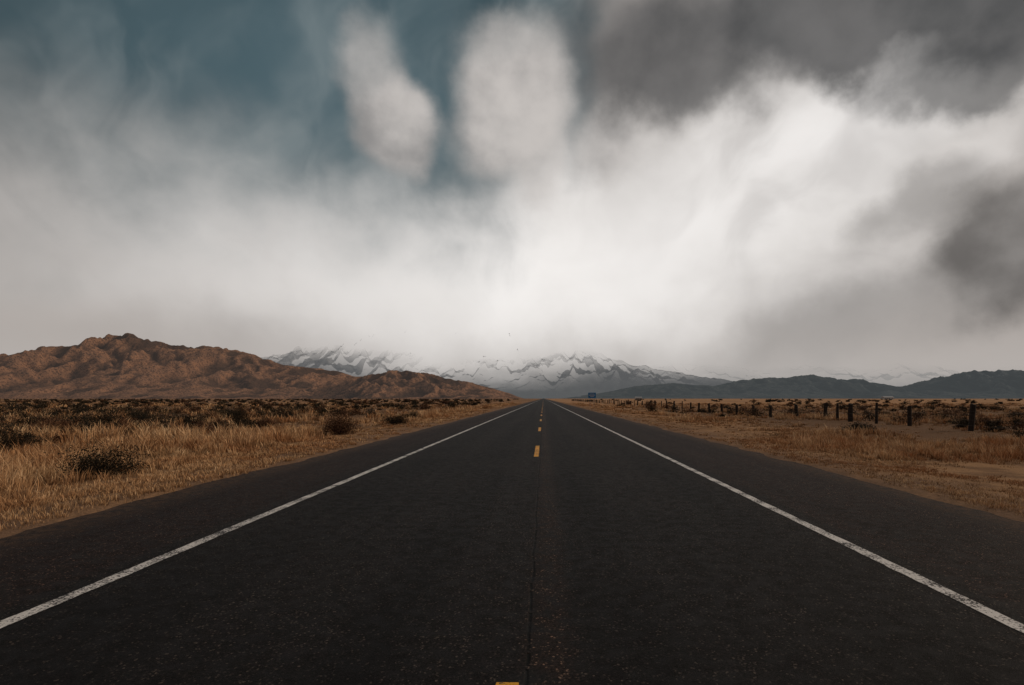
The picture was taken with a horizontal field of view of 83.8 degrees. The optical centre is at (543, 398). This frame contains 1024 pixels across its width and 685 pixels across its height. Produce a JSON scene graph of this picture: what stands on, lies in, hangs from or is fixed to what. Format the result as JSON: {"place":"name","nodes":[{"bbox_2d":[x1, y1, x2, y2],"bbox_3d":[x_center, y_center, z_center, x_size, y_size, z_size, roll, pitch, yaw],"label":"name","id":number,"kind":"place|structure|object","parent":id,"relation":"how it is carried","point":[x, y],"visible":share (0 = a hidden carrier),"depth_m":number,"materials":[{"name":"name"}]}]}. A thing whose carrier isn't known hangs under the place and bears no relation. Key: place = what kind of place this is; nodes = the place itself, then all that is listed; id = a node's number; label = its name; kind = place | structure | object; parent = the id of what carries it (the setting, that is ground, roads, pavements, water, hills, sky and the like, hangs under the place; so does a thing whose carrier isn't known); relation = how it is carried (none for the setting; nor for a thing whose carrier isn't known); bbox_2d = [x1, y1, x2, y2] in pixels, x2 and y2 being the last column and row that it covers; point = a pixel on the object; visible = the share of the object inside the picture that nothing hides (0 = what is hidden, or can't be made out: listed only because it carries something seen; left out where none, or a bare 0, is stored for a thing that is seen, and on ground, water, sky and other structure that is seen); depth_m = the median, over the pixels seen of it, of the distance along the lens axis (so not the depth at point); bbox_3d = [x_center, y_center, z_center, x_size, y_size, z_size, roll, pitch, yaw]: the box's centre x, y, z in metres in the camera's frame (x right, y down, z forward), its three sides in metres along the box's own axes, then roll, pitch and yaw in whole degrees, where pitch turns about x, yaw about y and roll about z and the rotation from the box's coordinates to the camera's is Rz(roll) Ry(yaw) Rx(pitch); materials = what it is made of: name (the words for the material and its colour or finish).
{"place":"outdoors","nodes":[
{"label":"outdoors","id":0,"kind":"place"},
{"bbox_2d":[0,333,354,398],"bbox_3d":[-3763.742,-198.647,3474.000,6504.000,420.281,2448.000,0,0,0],"label":"rocky mountain","id":1,"kind":"structure","parent":0,"point":[124,366],"depth_m":2947.37,"materials":[{"name":"brown stone"}]},
{"bbox_2d":[252,370,523,398],"bbox_3d":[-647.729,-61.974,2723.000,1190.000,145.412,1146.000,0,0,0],"label":"rocky hill","id":2,"kind":"structure","parent":0,"point":[396,384],"depth_m":2455.79,"materials":[{"name":"brown stone"}]},
{"bbox_2d":[272,359,732,398],"bbox_3d":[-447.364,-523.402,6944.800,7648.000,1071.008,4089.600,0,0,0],"label":"snowy mountain","id":3,"kind":"structure","parent":0,"point":[576,382],"depth_m":5696.79,"materials":[{"name":"white snow"}]},
{"bbox_2d":[0,399,1023,684],"bbox_3d":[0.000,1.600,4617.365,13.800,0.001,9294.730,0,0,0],"label":"road","id":4,"kind":"structure","parent":0,"point":[580,549],"depth_m":5.17,"materials":[{"name":"black asphalt"}]},
{"bbox_2d":[0,400,538,627],"bbox_3d":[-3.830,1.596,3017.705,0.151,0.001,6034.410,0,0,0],"label":"white edge line","id":5,"kind":"object","parent":4,"relation":"on","point":[37,609],"visible":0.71,"depth_m":5.71,"materials":[{"name":"paint"}]},
{"bbox_2d":[496,405,542,684],"bbox_3d":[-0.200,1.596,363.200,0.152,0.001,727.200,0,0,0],"label":"yellow centre line","id":6,"kind":"object","parent":4,"relation":"on","point":[536,454],"visible":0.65,"depth_m":3.20,"materials":[{"name":"paint"}]},
{"bbox_2d":[556,404,1023,632],"bbox_3d":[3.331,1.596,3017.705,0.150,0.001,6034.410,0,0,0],"label":"white edge line","id":7,"kind":"object","parent":4,"relation":"on","point":[1000,617],"visible":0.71,"depth_m":5.57,"materials":[{"name":"paint"}]},
{"bbox_2d":[0,399,1023,538],"bbox_3d":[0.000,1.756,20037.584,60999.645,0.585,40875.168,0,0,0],"label":"ground","id":8,"kind":"structure","parent":0,"point":[981,469],"depth_m":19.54,"materials":[{"name":"brown plant"}]},
{"bbox_2d":[0,427,63,449],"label":"desert shrub","id":9,"kind":"object","parent":8,"relation":"on","point":[4,441],"visible":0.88,"depth_m":19.31,"materials":[{"name":"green plant"}]},
{"bbox_2d":[21,414,73,432],"bbox_3d":[-25.689,1.329,29.659,2.955,1.047,2.467,0,0,18],"label":"desert shrub","id":10,"kind":"object","parent":8,"relation":"on","point":[61,422],"visible":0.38,"depth_m":29.47,"materials":[{"name":"brown plant"}]},
{"bbox_2d":[86,407,124,423],"bbox_3d":[-26.361,1.119,34.449,2.111,1.362,2.138,0,0,-18],"label":"desert shrub","id":11,"kind":"object","parent":8,"relation":"on","point":[107,418],"visible":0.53,"depth_m":34.26,"materials":[{"name":"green plant"}]},
{"bbox_2d":[43,440,169,481],"bbox_3d":[-9.313,1.233,12.137,2.029,0.888,2.209,0,0,29],"label":"desert shrub","id":12,"kind":"object","parent":8,"relation":"on","point":[102,464],"visible":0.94,"depth_m":11.82,"materials":[{"name":"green plant"}]},
{"bbox_2d":[121,407,152,420],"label":"desert shrub","id":13,"kind":"object","parent":8,"relation":"on","point":[132,413],"visible":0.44,"depth_m":46.11,"materials":[{"name":"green plant"}]},
{"bbox_2d":[131,401,186,425],"bbox_3d":[-23.939,0.936,35.493,3.466,1.760,3.398,0,0,-37],"label":"desert shrub","id":14,"kind":"object","parent":8,"relation":"on","point":[159,420],"visible":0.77,"depth_m":35.46,"materials":[{"name":"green plant"}]},
{"bbox_2d":[184,416,209,428],"bbox_3d":[-19.688,1.417,32.390,1.461,0.804,1.470,0,0,39],"label":"desert shrub","id":15,"kind":"object","parent":8,"relation":"on","point":[192,424],"visible":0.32,"depth_m":32.18,"materials":[{"name":"brown plant"}]},
{"bbox_2d":[223,404,254,419],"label":"desert shrub","id":16,"kind":"object","parent":8,"relation":"on","point":[238,413],"visible":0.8,"depth_m":42.52,"materials":[{"name":"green plant"}]},
{"bbox_2d":[256,417,276,426],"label":"desert shrub","id":17,"kind":"object","parent":8,"relation":"on","point":[265,422],"visible":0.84,"depth_m":35.43,"materials":[{"name":"brown plant"}]},
{"bbox_2d":[267,403,306,416],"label":"desert shrub","id":18,"kind":"object","parent":8,"relation":"on","point":[287,414],"visible":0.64,"depth_m":48.31,"materials":[{"name":"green plant"}]},
{"bbox_2d":[313,412,365,434],"bbox_3d":[-9.316,1.090,25.923,2.365,1.170,2.442,0,0,0],"label":"desert shrub","id":19,"kind":"object","parent":8,"relation":"on","point":[336,425],"visible":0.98,"depth_m":25.77,"materials":[{"name":"brown plant"}]},
{"bbox_2d":[376,412,412,424],"bbox_3d":[-9.081,1.191,34.478,2.202,0.885,2.309,0,0,40],"label":"desert shrub","id":20,"kind":"object","parent":8,"relation":"on","point":[393,420],"visible":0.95,"depth_m":34.28,"materials":[{"name":"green plant"}]},
{"bbox_2d":[401,408,422,418],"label":"desert shrub","id":21,"kind":"object","parent":8,"relation":"on","point":[414,413],"visible":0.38,"depth_m":42.61,"materials":[{"name":"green plant"}]},
{"bbox_2d":[0,398,1023,442],"bbox_3d":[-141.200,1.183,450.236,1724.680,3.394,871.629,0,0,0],"label":"scrub","id":22,"kind":"object","parent":8,"relation":"on","point":[78,408],"visible":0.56,"depth_m":61.89,"materials":[{"name":"brown plant"}]},
{"bbox_2d":[588,393,595,397],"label":"road sign","id":23,"kind":"object","parent":8,"relation":"on","point":[591,395],"visible":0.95,"depth_m":100.98,"materials":[{"name":"blue metal"}]},
{"bbox_2d":[572,399,1020,430],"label":"wooden post fence","id":24,"kind":"object","parent":8,"relation":"on","point":[972,414],"visible":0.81,"depth_m":38.73,"materials":[{"name":"brown wood"}]},
{"bbox_2d":[840,420,876,433],"bbox_3d":[14.722,1.324,26.616,1.775,0.678,1.810,0,0,0],"label":"desert shrub","id":25,"kind":"object","parent":8,"relation":"on","point":[855,424],"visible":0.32,"depth_m":26.51,"materials":[{"name":"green plant"}]},
{"bbox_2d":[0,0,1023,381],"label":"sky","id":26,"kind":"structure","parent":0,"point":[447,189],"materials":[{"name":"grey"}]},
{"bbox_2d":[559,369,1023,398],"bbox_3d":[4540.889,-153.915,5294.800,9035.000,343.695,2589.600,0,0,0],"label":"dark hills","id":27,"kind":"structure","parent":0,"point":[997,384],"depth_m":4698.91,"materials":[{"name":"grey stone"}]},
{"bbox_2d":[717,376,926,385],"bbox_3d":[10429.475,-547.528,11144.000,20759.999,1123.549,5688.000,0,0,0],"label":"hazy mountain","id":28,"kind":"structure","parent":0,"point":[894,383],"depth_m":9738.48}
]}

